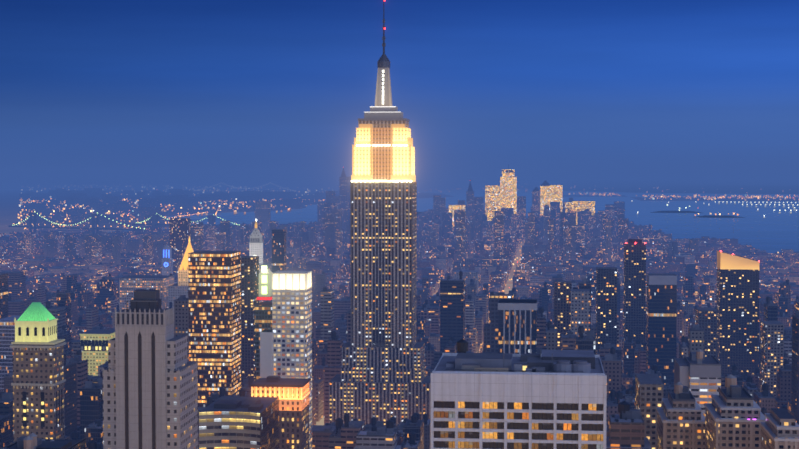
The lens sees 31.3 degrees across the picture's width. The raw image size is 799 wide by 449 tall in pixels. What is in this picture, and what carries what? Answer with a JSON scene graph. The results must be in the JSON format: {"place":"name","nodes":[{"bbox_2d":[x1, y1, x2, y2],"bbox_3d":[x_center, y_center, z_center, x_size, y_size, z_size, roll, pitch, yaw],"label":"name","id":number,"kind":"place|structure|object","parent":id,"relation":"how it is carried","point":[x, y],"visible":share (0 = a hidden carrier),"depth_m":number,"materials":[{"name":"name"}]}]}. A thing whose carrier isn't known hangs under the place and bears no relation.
{"place":"outdoors","nodes":[
{"label":"outdoors","id":0,"kind":"place"},
{"bbox_2d":[0,185,453,234],"bbox_3d":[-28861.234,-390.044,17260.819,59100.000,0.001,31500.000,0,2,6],"label":"brooklyn ground","id":1,"kind":"structure","parent":0,"point":[9,201],"depth_m":17075.86,"materials":[{"name":"blue"}]},
{"bbox_2d":[16,188,339,232],"bbox_3d":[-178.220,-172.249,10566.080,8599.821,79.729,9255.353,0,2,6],"label":"boroughs","id":2,"kind":"object","parent":1,"relation":"on","point":[99,200],"visible":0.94,"depth_m":9879.37,"materials":[{"name":"metal"}]},
{"bbox_2d":[0,172,798,252],"bbox_3d":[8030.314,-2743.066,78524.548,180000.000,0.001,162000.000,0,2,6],"label":"water","id":3,"kind":"structure","parent":0,"point":[772,231],"depth_m":9803.38,"materials":[{"name":"blue liquid"}]},
{"bbox_2d":[8,212,239,234],"bbox_3d":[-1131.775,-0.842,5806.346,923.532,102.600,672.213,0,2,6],"label":"river bridges","id":4,"kind":"structure","parent":3,"relation":"on","point":[156,217],"depth_m":5748.05,"materials":[{"name":"metal"}]},
{"bbox_2d":[13,213,239,228],"bbox_3d":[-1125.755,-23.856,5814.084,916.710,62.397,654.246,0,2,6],"label":"bridge lights","id":5,"kind":"object","parent":4,"relation":"on","point":[116,221],"visible":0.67,"depth_m":5745.44},
{"bbox_2d":[650,211,701,212],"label":"island","id":6,"kind":"structure","parent":3,"relation":"on","point":[675,212],"depth_m":9049.61,"materials":[{"name":"black"}]},
{"bbox_2d":[697,215,744,217],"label":"ellis island","id":7,"kind":"structure","parent":3,"relation":"on","point":[715,216],"depth_m":8146.48,"materials":[{"name":"black"}]},
{"bbox_2d":[0,173,798,183],"bbox_3d":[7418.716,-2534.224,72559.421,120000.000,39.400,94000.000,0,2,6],"label":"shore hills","id":8,"kind":"structure","parent":0,"point":[16,178],"depth_m":48874.98,"materials":[{"name":"blue"}]},
{"bbox_2d":[0,0,798,171],"label":"sky","id":9,"kind":"structure","parent":0,"point":[86,85],"materials":[{"name":"blue"}]},
{"bbox_2d":[18,176,798,290],"bbox_3d":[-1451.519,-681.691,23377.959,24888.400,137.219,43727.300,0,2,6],"label":"city lights","id":10,"kind":"object","parent":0,"point":[603,194],"visible":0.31,"depth_m":13286.74},
{"bbox_2d":[431,339,606,448],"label":"office building","id":11,"kind":"structure","parent":0,"point":[551,399],"depth_m":543.83,"materials":[{"name":"white concrete"}]},
{"bbox_2d":[316,240,770,424],"bbox_3d":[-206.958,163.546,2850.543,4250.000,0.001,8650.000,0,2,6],"label":"street","id":12,"kind":"structure","parent":0,"point":[509,283],"depth_m":3753.08,"materials":[{"name":"grey asphalt"}]},
{"bbox_2d":[10,302,69,444],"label":"green pyramid tower","id":13,"kind":"structure","parent":12,"relation":"on","point":[39,380],"depth_m":894.30,"materials":[{"name":"stone"}]},
{"bbox_2d":[103,289,197,448],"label":"skyscraper","id":14,"kind":"structure","parent":12,"relation":"on","point":[150,386],"depth_m":681.36,"materials":[{"name":"stone"}]},
{"bbox_2d":[199,396,278,448],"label":"curved glass tower","id":15,"kind":"structure","parent":12,"relation":"on","point":[229,422],"depth_m":871.68,"materials":[{"name":"glass"}]},
{"bbox_2d":[251,266,311,448],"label":"office tower","id":16,"kind":"structure","parent":12,"relation":"on","point":[283,345],"depth_m":1007.50,"materials":[{"name":"stone"}]},
{"bbox_2d":[17,164,715,266],"bbox_3d":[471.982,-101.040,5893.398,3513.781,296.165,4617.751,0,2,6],"label":"distant buildings","id":17,"kind":"structure","parent":12,"relation":"on","point":[505,208],"depth_m":4597.77,"materials":[{"name":"concrete"}]},
{"bbox_2d":[329,0,430,425],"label":"skyscraper","id":18,"kind":"structure","parent":12,"relation":"on","point":[382,376],"depth_m":1317.24,"materials":[{"name":"stone"}]},
{"bbox_2d":[0,209,798,448],"bbox_3d":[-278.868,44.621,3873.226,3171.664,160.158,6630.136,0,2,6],"label":"city buildings","id":19,"kind":"structure","parent":12,"relation":"on","point":[76,296],"depth_m":2112.64,"materials":[{"name":"concrete"}]},
{"bbox_2d":[0,201,798,448],"bbox_3d":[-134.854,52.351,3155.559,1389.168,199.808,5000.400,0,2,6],"label":"buildings","id":20,"kind":"structure","parent":12,"relation":"on","point":[699,408],"depth_m":1382.19,"materials":[{"name":"concrete"}]},
{"bbox_2d":[563,195,627,196],"bbox_3d":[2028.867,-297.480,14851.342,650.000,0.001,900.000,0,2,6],"label":"shoreline","id":21,"kind":"structure","parent":0,"point":[593,196],"depth_m":14528.93,"materials":[{"name":"blue"}]},
{"bbox_2d":[498,179,798,193],"bbox_3d":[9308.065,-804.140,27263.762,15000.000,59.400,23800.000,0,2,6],"label":"staten island hills","id":22,"kind":"structure","parent":0,"point":[748,186],"depth_m":19605.54,"materials":[{"name":"blue"}]},
{"bbox_2d":[631,197,798,200],"bbox_3d":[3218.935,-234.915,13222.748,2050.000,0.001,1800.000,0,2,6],"label":"shoreline lights","id":23,"kind":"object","parent":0,"point":[716,199],"depth_m":13067.17,"materials":[{"name":"blue"}]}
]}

